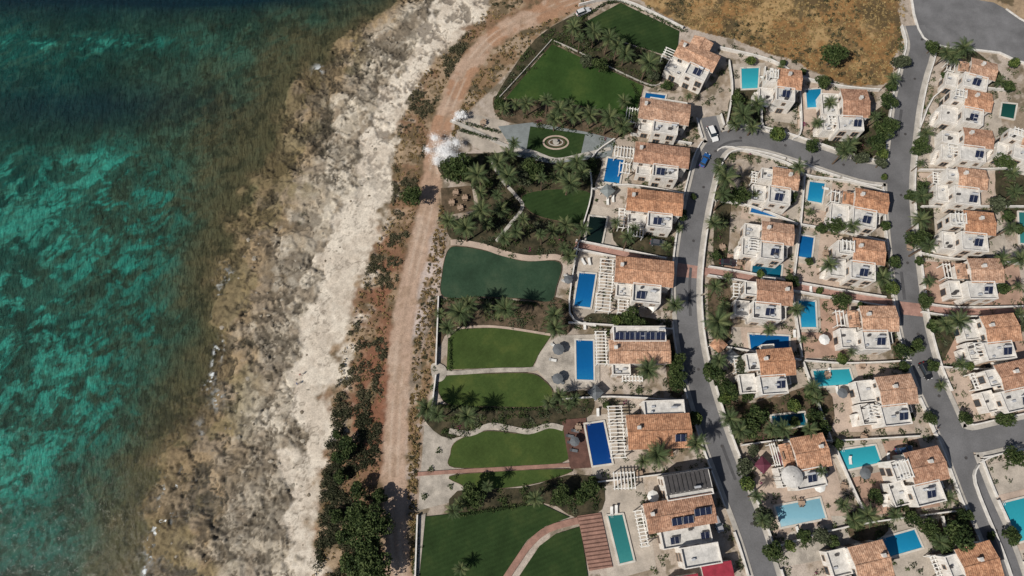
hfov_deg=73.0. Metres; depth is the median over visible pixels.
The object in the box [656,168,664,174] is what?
solar panels
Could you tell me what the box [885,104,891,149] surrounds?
garden wall
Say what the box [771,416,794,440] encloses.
palm tree
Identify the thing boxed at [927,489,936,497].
solar panels
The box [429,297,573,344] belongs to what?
planting bed
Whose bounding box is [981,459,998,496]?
garden wall
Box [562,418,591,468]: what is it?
pool deck
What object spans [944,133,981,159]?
rooftop units
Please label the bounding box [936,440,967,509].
garden wall
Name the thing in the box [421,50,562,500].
clipped bushes
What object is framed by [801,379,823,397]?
palm tree
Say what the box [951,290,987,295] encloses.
rooftop units
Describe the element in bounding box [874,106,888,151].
planting bed
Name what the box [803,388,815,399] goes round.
garden tree
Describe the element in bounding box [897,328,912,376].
garden wall
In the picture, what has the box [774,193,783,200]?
solar panels
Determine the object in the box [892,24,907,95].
garden wall
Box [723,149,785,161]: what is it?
garden wall
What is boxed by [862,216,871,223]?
solar panels
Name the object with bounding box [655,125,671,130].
rooftop units
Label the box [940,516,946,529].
garden wall
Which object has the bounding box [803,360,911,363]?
garden wall
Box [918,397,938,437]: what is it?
garden wall
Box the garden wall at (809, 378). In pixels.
[802,361,832,442]
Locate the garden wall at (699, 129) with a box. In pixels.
[695,117,702,138]
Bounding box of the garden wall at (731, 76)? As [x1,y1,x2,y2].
[726,59,732,123]
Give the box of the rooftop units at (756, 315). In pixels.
[737,287,774,316]
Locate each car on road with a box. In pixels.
[699,153,709,167]
[918,362,932,379]
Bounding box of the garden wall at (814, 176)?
[717,146,884,191]
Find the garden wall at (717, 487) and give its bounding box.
[710,470,725,506]
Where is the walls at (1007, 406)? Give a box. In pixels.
[968,360,1023,415]
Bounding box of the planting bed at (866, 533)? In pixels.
[846,511,888,541]
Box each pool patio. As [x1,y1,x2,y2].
[735,63,764,88]
[740,198,787,222]
[740,327,795,357]
[744,259,788,278]
[767,491,832,534]
[789,229,819,265]
[794,296,820,331]
[798,176,832,210]
[801,84,826,113]
[806,361,859,392]
[827,436,886,479]
[874,523,930,563]
[996,489,1023,550]
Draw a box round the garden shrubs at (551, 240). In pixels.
[411,0,1023,575]
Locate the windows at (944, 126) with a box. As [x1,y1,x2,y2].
[935,92,985,131]
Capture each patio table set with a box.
[449,199,454,206]
[452,189,458,196]
[457,204,462,211]
[462,194,467,201]
[575,423,581,431]
[636,469,642,475]
[719,243,725,250]
[737,259,741,267]
[798,499,804,506]
[807,335,814,342]
[822,250,828,257]
[824,371,830,378]
[827,308,833,316]
[840,482,847,490]
[858,361,865,369]
[859,433,867,441]
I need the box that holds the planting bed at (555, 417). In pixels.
[419,390,593,438]
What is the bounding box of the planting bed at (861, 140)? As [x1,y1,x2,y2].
[821,127,876,157]
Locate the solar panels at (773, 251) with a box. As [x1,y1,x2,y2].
[770,248,779,255]
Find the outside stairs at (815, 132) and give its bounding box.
[812,126,819,136]
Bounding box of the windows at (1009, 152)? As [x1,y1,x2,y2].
[990,132,1020,169]
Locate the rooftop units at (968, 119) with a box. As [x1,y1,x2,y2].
[947,93,977,122]
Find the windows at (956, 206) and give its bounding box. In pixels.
[928,178,972,212]
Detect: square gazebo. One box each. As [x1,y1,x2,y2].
[587,384,603,400]
[599,184,614,199]
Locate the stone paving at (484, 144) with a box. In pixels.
[457,111,505,152]
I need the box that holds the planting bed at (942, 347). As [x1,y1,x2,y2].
[931,315,954,360]
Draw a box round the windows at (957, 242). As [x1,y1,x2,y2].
[937,217,980,257]
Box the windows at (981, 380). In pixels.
[970,363,1020,413]
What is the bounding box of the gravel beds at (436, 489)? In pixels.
[418,424,564,510]
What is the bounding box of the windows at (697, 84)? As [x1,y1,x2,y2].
[667,59,711,90]
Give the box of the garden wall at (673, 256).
[670,220,679,306]
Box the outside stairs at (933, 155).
[929,150,938,164]
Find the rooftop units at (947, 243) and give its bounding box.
[945,219,978,247]
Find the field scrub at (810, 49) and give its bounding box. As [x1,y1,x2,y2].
[664,0,902,83]
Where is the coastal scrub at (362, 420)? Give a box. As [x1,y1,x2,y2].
[310,0,566,575]
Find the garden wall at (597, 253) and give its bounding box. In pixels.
[574,247,615,258]
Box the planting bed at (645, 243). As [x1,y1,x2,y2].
[612,225,674,255]
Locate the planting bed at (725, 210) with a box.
[713,184,730,266]
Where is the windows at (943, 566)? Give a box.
[931,543,975,569]
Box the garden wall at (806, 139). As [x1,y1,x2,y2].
[762,126,834,149]
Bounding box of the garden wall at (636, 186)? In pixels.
[592,184,683,193]
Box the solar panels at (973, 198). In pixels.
[968,195,978,202]
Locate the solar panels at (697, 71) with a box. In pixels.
[692,67,702,75]
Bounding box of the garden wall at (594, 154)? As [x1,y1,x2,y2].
[568,138,614,326]
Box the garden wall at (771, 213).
[713,199,798,225]
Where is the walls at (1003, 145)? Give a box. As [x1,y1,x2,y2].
[987,128,1023,174]
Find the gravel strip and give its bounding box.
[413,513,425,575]
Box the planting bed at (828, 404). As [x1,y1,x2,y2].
[724,387,834,443]
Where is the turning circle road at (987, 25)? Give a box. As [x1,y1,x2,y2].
[913,0,1023,60]
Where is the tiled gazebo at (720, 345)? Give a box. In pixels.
[708,338,727,353]
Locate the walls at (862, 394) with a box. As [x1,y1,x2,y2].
[848,379,912,428]
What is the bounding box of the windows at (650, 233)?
[625,198,674,235]
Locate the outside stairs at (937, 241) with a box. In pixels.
[931,238,939,252]
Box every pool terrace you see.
[535,334,599,391]
[568,251,609,315]
[583,205,614,245]
[586,413,629,479]
[598,149,631,195]
[601,482,655,575]
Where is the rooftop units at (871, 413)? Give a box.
[861,388,898,421]
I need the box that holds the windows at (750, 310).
[730,285,783,325]
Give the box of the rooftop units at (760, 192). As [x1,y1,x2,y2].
[753,172,778,199]
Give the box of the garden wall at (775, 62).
[718,46,880,91]
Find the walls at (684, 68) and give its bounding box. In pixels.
[662,42,710,93]
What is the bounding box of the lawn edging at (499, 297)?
[440,246,561,301]
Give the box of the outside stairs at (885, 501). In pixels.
[880,494,888,506]
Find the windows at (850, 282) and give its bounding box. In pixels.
[826,249,876,286]
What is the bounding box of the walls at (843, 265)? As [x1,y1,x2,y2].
[823,240,878,287]
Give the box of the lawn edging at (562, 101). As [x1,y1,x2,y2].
[506,44,643,118]
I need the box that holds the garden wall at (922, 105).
[919,83,927,125]
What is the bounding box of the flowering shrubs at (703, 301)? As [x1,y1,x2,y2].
[459,47,999,574]
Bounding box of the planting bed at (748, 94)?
[727,88,765,127]
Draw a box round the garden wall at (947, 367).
[939,366,987,369]
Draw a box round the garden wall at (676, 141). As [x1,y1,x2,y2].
[630,133,691,144]
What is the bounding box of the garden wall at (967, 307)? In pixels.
[929,303,1023,308]
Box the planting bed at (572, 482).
[448,475,604,516]
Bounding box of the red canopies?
[677,560,734,575]
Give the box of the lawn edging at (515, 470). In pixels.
[449,469,572,488]
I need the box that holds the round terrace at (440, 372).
[431,363,446,381]
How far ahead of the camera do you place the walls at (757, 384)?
166.60 m
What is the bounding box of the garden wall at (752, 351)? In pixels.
[725,346,801,360]
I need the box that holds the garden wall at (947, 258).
[917,251,1023,264]
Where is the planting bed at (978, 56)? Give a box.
[936,47,1001,80]
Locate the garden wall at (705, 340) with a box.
[701,296,710,362]
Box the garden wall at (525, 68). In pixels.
[499,39,551,96]
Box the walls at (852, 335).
[833,309,892,354]
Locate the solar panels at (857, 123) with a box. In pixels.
[853,120,861,126]
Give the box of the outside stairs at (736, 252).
[733,246,740,259]
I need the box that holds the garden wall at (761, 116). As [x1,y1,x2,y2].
[760,66,770,131]
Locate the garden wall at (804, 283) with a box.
[708,265,886,297]
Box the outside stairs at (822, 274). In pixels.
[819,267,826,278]
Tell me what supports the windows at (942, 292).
attached to the walls at (968, 290)
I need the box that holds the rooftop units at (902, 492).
[890,466,927,493]
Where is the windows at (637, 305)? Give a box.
[613,266,654,308]
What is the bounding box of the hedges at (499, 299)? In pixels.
[413,0,739,575]
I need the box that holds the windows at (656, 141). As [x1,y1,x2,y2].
[636,119,682,143]
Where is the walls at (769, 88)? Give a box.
[757,70,797,113]
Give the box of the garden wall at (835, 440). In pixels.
[741,435,919,445]
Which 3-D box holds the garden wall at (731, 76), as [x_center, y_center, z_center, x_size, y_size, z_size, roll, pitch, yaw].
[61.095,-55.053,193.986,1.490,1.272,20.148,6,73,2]
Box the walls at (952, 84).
[937,61,991,91]
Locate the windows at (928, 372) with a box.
[920,362,930,374]
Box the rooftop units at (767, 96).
[765,76,787,99]
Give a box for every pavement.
[672,140,753,575]
[696,146,882,575]
[698,118,707,142]
[716,115,724,130]
[722,126,876,164]
[883,183,983,541]
[885,26,909,163]
[909,53,965,427]
[963,415,1023,429]
[974,455,1023,575]
[975,443,1023,456]
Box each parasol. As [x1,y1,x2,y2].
[552,343,563,354]
[552,373,562,383]
[563,275,572,283]
[570,436,579,445]
[647,490,658,501]
[726,349,737,363]
[815,486,825,492]
[819,334,829,344]
[837,388,847,397]
[859,467,870,479]
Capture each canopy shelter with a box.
[754,456,770,473]
[771,451,781,464]
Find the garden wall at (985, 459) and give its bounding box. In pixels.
[979,449,1023,462]
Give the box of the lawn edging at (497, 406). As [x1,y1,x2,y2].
[438,372,552,407]
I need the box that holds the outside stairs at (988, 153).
[986,147,994,160]
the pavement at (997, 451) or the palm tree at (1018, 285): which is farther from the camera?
the palm tree at (1018, 285)
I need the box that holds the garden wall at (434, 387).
[432,375,436,398]
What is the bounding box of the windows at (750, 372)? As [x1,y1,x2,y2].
[734,347,788,398]
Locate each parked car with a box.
[575,7,590,16]
[649,239,665,246]
[706,125,718,141]
[714,512,723,532]
[719,258,736,266]
[894,445,913,454]
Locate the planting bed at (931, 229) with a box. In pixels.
[917,192,934,257]
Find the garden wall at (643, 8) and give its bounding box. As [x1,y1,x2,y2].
[579,0,683,28]
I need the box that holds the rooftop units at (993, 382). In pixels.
[985,377,1015,402]
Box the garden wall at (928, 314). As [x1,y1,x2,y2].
[924,290,930,322]
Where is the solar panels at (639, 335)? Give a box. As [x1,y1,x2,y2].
[615,332,665,339]
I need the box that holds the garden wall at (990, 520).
[972,464,1012,575]
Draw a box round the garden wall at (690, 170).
[683,141,702,199]
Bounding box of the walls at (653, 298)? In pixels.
[612,262,669,309]
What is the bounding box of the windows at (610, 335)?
[607,332,662,377]
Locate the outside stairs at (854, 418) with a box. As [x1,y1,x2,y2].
[849,413,858,426]
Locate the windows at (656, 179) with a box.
[632,153,680,186]
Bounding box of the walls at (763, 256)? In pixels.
[737,223,789,267]
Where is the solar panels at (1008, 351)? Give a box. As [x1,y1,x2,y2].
[1003,347,1011,354]
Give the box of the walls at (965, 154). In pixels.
[933,130,988,168]
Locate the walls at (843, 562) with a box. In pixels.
[819,540,886,575]
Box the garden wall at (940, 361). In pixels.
[930,331,953,390]
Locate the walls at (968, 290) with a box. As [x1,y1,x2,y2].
[939,261,998,304]
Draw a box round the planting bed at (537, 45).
[493,14,668,103]
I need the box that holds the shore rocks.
[171,7,432,561]
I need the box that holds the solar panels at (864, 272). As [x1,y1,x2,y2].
[859,269,868,276]
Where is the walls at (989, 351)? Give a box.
[955,318,1016,364]
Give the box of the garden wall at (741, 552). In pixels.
[733,531,749,575]
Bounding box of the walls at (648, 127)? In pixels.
[636,97,687,145]
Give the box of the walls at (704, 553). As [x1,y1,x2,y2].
[640,468,722,568]
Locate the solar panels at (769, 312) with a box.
[765,308,774,315]
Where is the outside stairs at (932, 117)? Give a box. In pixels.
[929,111,938,125]
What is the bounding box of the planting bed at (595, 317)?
[584,313,659,328]
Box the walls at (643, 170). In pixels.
[631,145,685,188]
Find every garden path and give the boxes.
[418,463,569,475]
[447,363,543,374]
[450,119,522,151]
[491,162,523,241]
[504,517,578,575]
[514,147,610,160]
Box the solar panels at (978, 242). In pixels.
[974,239,983,245]
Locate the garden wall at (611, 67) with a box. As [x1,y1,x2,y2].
[554,40,659,85]
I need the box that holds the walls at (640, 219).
[625,192,678,236]
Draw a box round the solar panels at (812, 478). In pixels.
[808,474,816,482]
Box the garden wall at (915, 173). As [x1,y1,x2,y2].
[913,155,917,191]
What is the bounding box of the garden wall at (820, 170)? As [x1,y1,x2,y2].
[787,158,840,177]
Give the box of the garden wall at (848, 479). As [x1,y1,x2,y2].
[832,445,872,521]
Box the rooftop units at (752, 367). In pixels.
[746,363,778,389]
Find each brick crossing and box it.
[677,263,705,278]
[899,301,922,316]
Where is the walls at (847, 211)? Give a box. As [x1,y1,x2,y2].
[824,191,883,235]
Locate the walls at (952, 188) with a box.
[928,166,981,212]
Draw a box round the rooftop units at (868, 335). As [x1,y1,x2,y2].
[841,334,876,346]
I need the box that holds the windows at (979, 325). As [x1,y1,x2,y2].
[953,322,993,365]
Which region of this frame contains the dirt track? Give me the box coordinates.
[381,0,589,575]
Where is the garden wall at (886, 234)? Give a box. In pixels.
[881,187,888,251]
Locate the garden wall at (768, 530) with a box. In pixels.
[752,491,772,541]
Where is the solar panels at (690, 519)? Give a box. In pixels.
[670,507,711,544]
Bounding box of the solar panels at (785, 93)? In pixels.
[782,90,790,97]
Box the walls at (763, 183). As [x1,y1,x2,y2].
[747,166,794,214]
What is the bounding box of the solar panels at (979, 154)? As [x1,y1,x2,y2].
[975,150,983,157]
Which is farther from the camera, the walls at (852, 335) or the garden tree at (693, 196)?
the garden tree at (693, 196)
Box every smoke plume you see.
[420,132,466,166]
[451,110,467,121]
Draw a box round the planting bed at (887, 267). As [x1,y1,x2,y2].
[878,255,892,298]
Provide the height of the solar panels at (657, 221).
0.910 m
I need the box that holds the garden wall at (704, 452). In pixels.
[694,425,710,468]
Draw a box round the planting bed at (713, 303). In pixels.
[707,278,731,342]
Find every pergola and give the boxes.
[594,293,611,313]
[594,331,607,365]
[597,274,613,293]
[599,258,613,277]
[606,405,623,423]
[608,425,624,441]
[609,442,626,458]
[612,471,635,489]
[613,145,633,163]
[616,208,625,230]
[617,299,628,313]
[618,162,629,177]
[621,375,642,382]
[626,107,638,127]
[627,225,643,240]
[633,509,649,547]
[660,47,674,61]
[730,283,740,299]
[733,356,739,373]
[746,238,759,253]
[748,171,757,186]
[765,443,780,466]
[768,68,778,80]
[825,115,835,127]
[826,190,839,205]
[831,310,845,327]
[839,239,854,253]
[863,404,880,419]
[891,459,914,479]
[923,555,942,575]
[927,172,939,186]
[936,263,952,280]
[940,61,955,75]
[944,143,957,156]
[951,87,967,100]
[951,212,966,225]
[963,373,981,390]
[968,342,984,355]
[1009,126,1023,139]
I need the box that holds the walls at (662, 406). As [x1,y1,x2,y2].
[624,399,684,449]
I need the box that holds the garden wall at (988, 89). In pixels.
[919,87,1007,126]
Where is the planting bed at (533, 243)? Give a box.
[437,153,601,260]
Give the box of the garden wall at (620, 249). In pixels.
[576,239,666,259]
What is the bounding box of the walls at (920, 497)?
[877,454,946,506]
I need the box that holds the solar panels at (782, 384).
[777,381,785,387]
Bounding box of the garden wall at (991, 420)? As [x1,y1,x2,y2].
[967,413,1023,425]
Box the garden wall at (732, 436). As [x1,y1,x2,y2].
[715,386,741,457]
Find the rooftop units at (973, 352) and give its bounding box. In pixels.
[966,324,1001,357]
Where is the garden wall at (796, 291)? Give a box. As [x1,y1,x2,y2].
[707,274,886,305]
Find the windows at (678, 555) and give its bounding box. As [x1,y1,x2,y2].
[641,468,714,564]
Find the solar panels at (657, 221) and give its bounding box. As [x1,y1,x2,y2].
[653,217,662,224]
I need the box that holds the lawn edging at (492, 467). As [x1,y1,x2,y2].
[448,431,568,468]
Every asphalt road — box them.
[676,129,898,575]
[701,116,724,147]
[887,25,1022,575]
[954,419,1023,452]
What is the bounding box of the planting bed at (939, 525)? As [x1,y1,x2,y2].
[937,508,976,551]
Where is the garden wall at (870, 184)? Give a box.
[841,176,881,187]
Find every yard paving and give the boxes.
[723,254,792,274]
[725,327,797,355]
[732,64,734,88]
[748,449,846,538]
[770,93,797,123]
[777,516,848,567]
[786,182,800,220]
[795,230,842,287]
[797,84,839,131]
[800,299,848,357]
[802,182,848,225]
[830,364,913,431]
[851,439,939,514]
[855,516,939,575]
[918,98,1001,166]
[918,173,994,204]
[923,261,1023,305]
[934,210,1008,255]
[942,320,1023,362]
[945,370,1023,420]
[986,459,1023,560]
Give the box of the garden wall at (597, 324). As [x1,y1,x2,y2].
[568,322,673,329]
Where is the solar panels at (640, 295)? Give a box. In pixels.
[636,291,645,298]
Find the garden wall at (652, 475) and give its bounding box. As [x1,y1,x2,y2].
[598,467,711,482]
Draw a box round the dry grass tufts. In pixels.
[312,0,904,575]
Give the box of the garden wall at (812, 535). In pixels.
[777,510,955,545]
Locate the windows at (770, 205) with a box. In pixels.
[751,172,792,211]
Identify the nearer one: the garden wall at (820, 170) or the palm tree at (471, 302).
the palm tree at (471, 302)
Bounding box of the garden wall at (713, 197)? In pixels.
[707,162,722,224]
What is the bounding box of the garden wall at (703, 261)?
[701,225,708,294]
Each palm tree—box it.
[415,397,436,420]
[429,406,445,422]
[432,308,447,319]
[437,210,457,231]
[438,317,457,336]
[444,503,460,519]
[445,298,475,326]
[450,215,462,231]
[451,560,469,575]
[452,495,466,512]
[453,215,477,241]
[455,295,478,315]
[455,404,479,427]
[463,161,489,186]
[469,198,493,222]
[474,184,487,198]
[478,216,494,231]
[481,299,493,314]
[481,480,493,492]
[485,150,509,176]
[490,189,504,202]
[490,200,512,218]
[492,227,511,246]
[493,295,520,321]
[496,162,520,187]
[497,146,520,165]
[499,101,510,114]
[507,136,520,158]
[509,221,524,242]
[510,97,522,110]
[515,211,529,225]
[517,94,536,115]
[525,489,546,508]
[534,171,547,190]
[534,229,547,244]
[539,92,553,117]
[540,394,555,409]
[542,318,567,339]
[544,305,563,324]
[545,108,563,130]
[546,222,559,239]
[547,98,570,121]
[549,171,562,184]
[550,386,569,403]
[553,156,570,176]
[557,169,581,195]
[557,242,570,256]
[558,215,575,235]
[560,247,576,265]
[562,395,575,411]
[564,19,581,43]
[564,98,577,119]
[565,104,583,127]
[566,150,587,172]
[567,15,581,33]
[570,392,581,405]
[573,164,589,181]
[573,220,591,242]
[575,32,584,53]
[581,21,604,47]
[581,105,600,128]
[598,104,623,134]
[600,28,618,54]
[609,36,626,59]
[609,215,622,231]
[611,115,633,138]
[615,93,632,109]
[616,43,634,65]
[620,228,634,250]
[628,222,639,233]
[629,53,636,63]
[629,108,639,124]
[634,356,660,383]
[634,454,650,470]
[636,49,661,80]
[643,439,672,470]
[659,241,673,250]
[665,295,684,312]
[673,222,682,233]
[685,93,693,101]
[685,432,709,457]
[700,304,733,335]
[703,213,723,230]
[706,278,725,293]
[707,326,729,342]
[710,351,727,368]
[712,159,726,177]
[713,184,734,210]
[714,165,739,190]
[717,217,728,229]
[717,300,731,310]
[718,407,742,430]
[722,270,732,283]
[727,115,742,132]
[730,101,756,130]
[730,419,752,440]
[731,101,744,116]
[744,119,760,135]
[746,92,770,114]
[747,489,764,503]
[749,189,759,196]
[755,511,772,526]
[760,322,779,336]
[762,418,778,439]
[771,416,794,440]
[786,300,805,317]
[789,157,807,174]
[796,335,809,343]
[800,420,821,436]
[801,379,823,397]
[804,207,816,216]
[810,115,825,131]
[811,393,824,406]
[815,463,827,477]
[817,254,839,274]
[820,95,837,110]
[832,138,856,164]
[834,496,852,514]
[837,134,860,155]
[842,218,860,233]
[843,511,863,530]
[846,347,857,357]
[856,501,883,527]
[864,110,882,129]
[872,266,894,288]
[882,70,901,88]
[885,506,904,522]
[906,210,931,231]
[908,235,938,256]
[911,159,925,171]
[911,185,933,205]
[917,124,936,138]
[919,275,936,289]
[929,532,949,550]
[933,42,959,66]
[934,313,957,335]
[934,379,946,392]
[941,47,965,71]
[942,524,964,541]
[943,308,975,334]
[943,489,957,508]
[946,36,975,61]
[951,356,969,370]
[988,221,1021,240]
[991,74,1008,87]
[994,249,1011,266]
[1002,166,1021,180]
[1003,281,1023,294]
[1004,249,1023,268]
[1005,183,1023,199]
[1014,306,1023,320]
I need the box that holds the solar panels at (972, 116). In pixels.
[969,113,978,120]
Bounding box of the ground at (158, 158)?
[0,0,1023,575]
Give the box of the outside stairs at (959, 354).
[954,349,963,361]
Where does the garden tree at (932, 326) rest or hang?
on the ground at (158, 158)
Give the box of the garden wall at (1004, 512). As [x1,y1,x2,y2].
[997,500,1010,525]
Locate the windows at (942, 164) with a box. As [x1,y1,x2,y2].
[936,136,978,168]
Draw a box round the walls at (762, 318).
[730,277,789,325]
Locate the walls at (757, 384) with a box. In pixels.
[733,344,790,398]
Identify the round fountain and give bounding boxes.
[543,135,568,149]
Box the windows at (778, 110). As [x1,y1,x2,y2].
[759,75,795,113]
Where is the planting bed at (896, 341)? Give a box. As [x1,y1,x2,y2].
[893,339,902,365]
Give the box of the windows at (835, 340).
[833,311,876,353]
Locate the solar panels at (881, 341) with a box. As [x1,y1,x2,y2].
[877,338,885,344]
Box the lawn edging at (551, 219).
[521,189,592,223]
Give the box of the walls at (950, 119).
[932,89,986,131]
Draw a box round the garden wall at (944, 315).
[920,311,986,317]
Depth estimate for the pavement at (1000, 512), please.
161.64 m
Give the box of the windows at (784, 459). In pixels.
[774,440,815,490]
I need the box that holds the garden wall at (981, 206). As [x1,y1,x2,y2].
[920,205,1023,207]
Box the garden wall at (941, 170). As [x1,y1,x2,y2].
[918,167,1006,171]
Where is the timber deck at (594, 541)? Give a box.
[577,513,612,570]
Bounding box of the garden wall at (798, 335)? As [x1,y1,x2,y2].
[793,295,802,357]
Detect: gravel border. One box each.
[449,423,562,435]
[450,239,567,264]
[457,325,550,335]
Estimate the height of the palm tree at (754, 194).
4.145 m
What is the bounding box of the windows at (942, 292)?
[940,264,989,305]
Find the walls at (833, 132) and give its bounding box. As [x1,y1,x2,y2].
[816,91,866,140]
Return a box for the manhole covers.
[688,38,997,531]
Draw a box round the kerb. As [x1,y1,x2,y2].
[910,0,1023,63]
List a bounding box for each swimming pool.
[572,271,596,309]
[574,338,594,381]
[583,420,613,467]
[584,214,608,243]
[602,156,624,184]
[606,513,635,565]
[643,91,666,98]
[739,66,760,89]
[747,333,790,350]
[748,207,779,218]
[750,261,783,277]
[770,411,807,427]
[773,496,827,528]
[794,233,815,258]
[797,299,817,328]
[804,87,822,109]
[805,180,826,204]
[811,367,853,387]
[838,443,881,470]
[877,527,924,557]
[998,102,1017,120]
[1001,496,1023,543]
[1017,211,1023,244]
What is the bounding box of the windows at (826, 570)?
[821,541,870,575]
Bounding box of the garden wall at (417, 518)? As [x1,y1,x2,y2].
[414,515,418,575]
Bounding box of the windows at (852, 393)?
[849,383,898,428]
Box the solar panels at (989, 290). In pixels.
[984,287,992,293]
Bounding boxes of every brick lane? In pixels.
[575,242,668,260]
[705,268,892,305]
[929,306,1023,315]
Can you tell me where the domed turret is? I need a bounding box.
[772,466,802,487]
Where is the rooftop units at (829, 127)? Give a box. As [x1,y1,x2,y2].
[825,109,851,129]
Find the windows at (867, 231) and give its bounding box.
[826,192,877,235]
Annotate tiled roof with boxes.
[608,340,670,363]
[614,256,673,287]
[626,188,682,216]
[626,413,692,455]
[633,141,689,168]
[638,97,690,125]
[643,492,717,533]
[673,35,720,72]
[756,279,793,306]
[756,347,796,377]
[761,221,794,245]
[771,167,799,190]
[777,68,802,90]
[778,433,831,471]
[840,88,870,117]
[842,187,889,214]
[846,306,899,331]
[847,539,894,575]
[852,237,886,265]
[874,373,918,406]
[903,445,949,486]
[954,258,1004,282]
[954,540,1003,575]
[957,57,997,81]
[957,167,988,190]
[962,127,994,149]
[963,210,996,235]
[964,88,993,112]
[979,313,1021,343]
[993,359,1023,392]
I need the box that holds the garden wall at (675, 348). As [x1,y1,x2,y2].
[671,321,687,398]
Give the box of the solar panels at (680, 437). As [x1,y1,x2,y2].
[675,434,685,441]
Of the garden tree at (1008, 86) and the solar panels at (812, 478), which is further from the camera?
the garden tree at (1008, 86)
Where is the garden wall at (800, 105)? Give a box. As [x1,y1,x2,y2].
[792,91,802,139]
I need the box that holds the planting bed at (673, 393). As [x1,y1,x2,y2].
[666,334,683,397]
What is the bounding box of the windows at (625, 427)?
[624,399,677,453]
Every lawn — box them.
[419,504,568,575]
[438,373,551,406]
[440,247,560,301]
[447,328,549,369]
[448,428,567,467]
[449,469,571,488]
[505,44,642,118]
[520,526,587,575]
[521,189,591,222]
[527,126,584,157]
[584,3,678,56]
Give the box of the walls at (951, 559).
[929,536,984,575]
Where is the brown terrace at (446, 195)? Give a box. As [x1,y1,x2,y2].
[441,186,473,215]
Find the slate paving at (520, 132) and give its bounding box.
[498,122,614,163]
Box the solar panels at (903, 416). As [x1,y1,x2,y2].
[899,412,908,419]
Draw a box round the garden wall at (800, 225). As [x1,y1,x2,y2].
[793,176,805,278]
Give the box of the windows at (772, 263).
[739,229,778,266]
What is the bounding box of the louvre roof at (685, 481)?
[662,469,712,495]
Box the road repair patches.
[688,109,1006,575]
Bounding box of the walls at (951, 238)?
[934,213,990,258]
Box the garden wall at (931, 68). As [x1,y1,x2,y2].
[926,46,936,83]
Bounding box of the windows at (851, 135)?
[816,96,859,140]
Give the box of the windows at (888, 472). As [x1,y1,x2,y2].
[879,459,913,499]
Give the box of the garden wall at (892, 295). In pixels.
[888,268,894,297]
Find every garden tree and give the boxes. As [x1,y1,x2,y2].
[328,509,343,523]
[331,449,348,464]
[332,430,340,439]
[333,469,347,483]
[335,524,356,544]
[337,435,356,454]
[339,551,360,575]
[342,500,368,528]
[348,480,365,500]
[349,530,381,567]
[354,502,395,538]
[358,552,392,575]
[371,487,387,503]
[399,186,421,206]
[440,155,455,171]
[443,152,472,183]
[460,481,487,512]
[481,178,492,188]
[493,99,504,109]
[511,165,531,186]
[521,157,544,183]
[549,484,573,506]
[571,488,589,505]
[580,53,594,68]
[581,476,599,495]
[585,157,596,169]
[591,57,607,72]
[602,401,611,407]
[611,314,622,325]
[620,305,644,325]
[638,317,649,325]
[645,70,659,82]
[659,79,673,90]
[666,352,685,370]
[667,364,687,385]
[669,379,685,392]
[678,209,687,220]
[690,193,696,199]
[690,411,702,425]
[702,363,725,382]
[711,250,721,259]
[714,158,722,164]
[714,190,728,202]
[717,377,735,393]
[717,392,732,404]
[725,384,738,400]
[727,185,752,205]
[731,91,745,103]
[735,354,746,375]
[736,458,753,476]
[738,414,760,438]
[739,476,754,491]
[741,390,753,402]
[746,56,756,64]
[747,403,769,424]
[747,444,758,457]
[752,504,778,531]
[757,269,764,277]
[762,540,783,563]
[769,126,785,141]
[779,59,786,65]
[784,539,795,552]
[785,273,799,286]
[786,398,800,412]
[789,416,800,427]
[790,191,797,205]
[796,528,811,544]
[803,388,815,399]
[804,258,813,265]
[805,138,818,152]
[805,408,824,423]
[812,526,831,544]
[815,75,831,88]
[815,222,827,233]
[816,287,822,293]
[817,420,831,434]
[819,42,849,66]
[825,217,845,234]
[826,534,839,548]
[830,292,852,309]
[833,438,844,450]
[836,353,848,364]
[847,515,862,528]
[851,152,869,163]
[856,302,866,309]
[866,132,889,150]
[867,488,883,505]
[872,116,899,138]
[874,156,887,168]
[875,147,888,158]
[880,91,898,109]
[880,221,890,230]
[881,173,887,179]
[884,281,899,295]
[885,82,896,90]
[887,255,901,268]
[890,54,911,70]
[893,343,914,360]
[893,499,909,512]
[899,361,910,371]
[903,189,915,200]
[903,229,932,248]
[904,510,922,527]
[909,136,932,155]
[909,338,925,352]
[914,256,924,265]
[917,181,929,191]
[917,516,941,542]
[918,292,934,310]
[922,410,937,425]
[925,40,939,55]
[926,318,942,332]
[927,359,939,371]
[932,534,954,554]
[940,520,975,551]
[956,508,974,524]
[958,411,972,424]
[964,362,973,370]
[986,531,995,540]
[989,195,1010,213]
[992,152,1016,168]
[994,411,1017,426]
[996,283,1011,294]
[998,126,1008,135]
[1001,525,1022,546]
[1002,210,1015,222]
[1003,80,1015,92]
[1003,444,1023,466]
[1008,57,1020,68]
[1014,223,1023,234]
[1019,319,1023,332]
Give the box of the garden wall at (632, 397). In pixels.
[563,396,676,399]
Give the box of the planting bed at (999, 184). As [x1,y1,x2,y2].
[995,170,1023,216]
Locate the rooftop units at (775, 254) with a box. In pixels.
[745,228,778,258]
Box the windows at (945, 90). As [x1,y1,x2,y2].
[938,61,988,93]
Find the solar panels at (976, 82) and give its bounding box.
[972,78,981,85]
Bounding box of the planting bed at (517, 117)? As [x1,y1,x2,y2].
[493,97,636,137]
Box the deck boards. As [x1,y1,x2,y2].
[578,513,611,568]
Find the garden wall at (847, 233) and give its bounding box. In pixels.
[798,223,886,242]
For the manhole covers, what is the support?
on the asphalt road at (752, 536)
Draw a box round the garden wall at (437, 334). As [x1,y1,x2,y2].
[435,296,438,364]
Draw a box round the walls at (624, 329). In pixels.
[607,326,665,376]
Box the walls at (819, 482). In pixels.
[771,440,827,490]
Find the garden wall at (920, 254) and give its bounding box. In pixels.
[914,202,925,288]

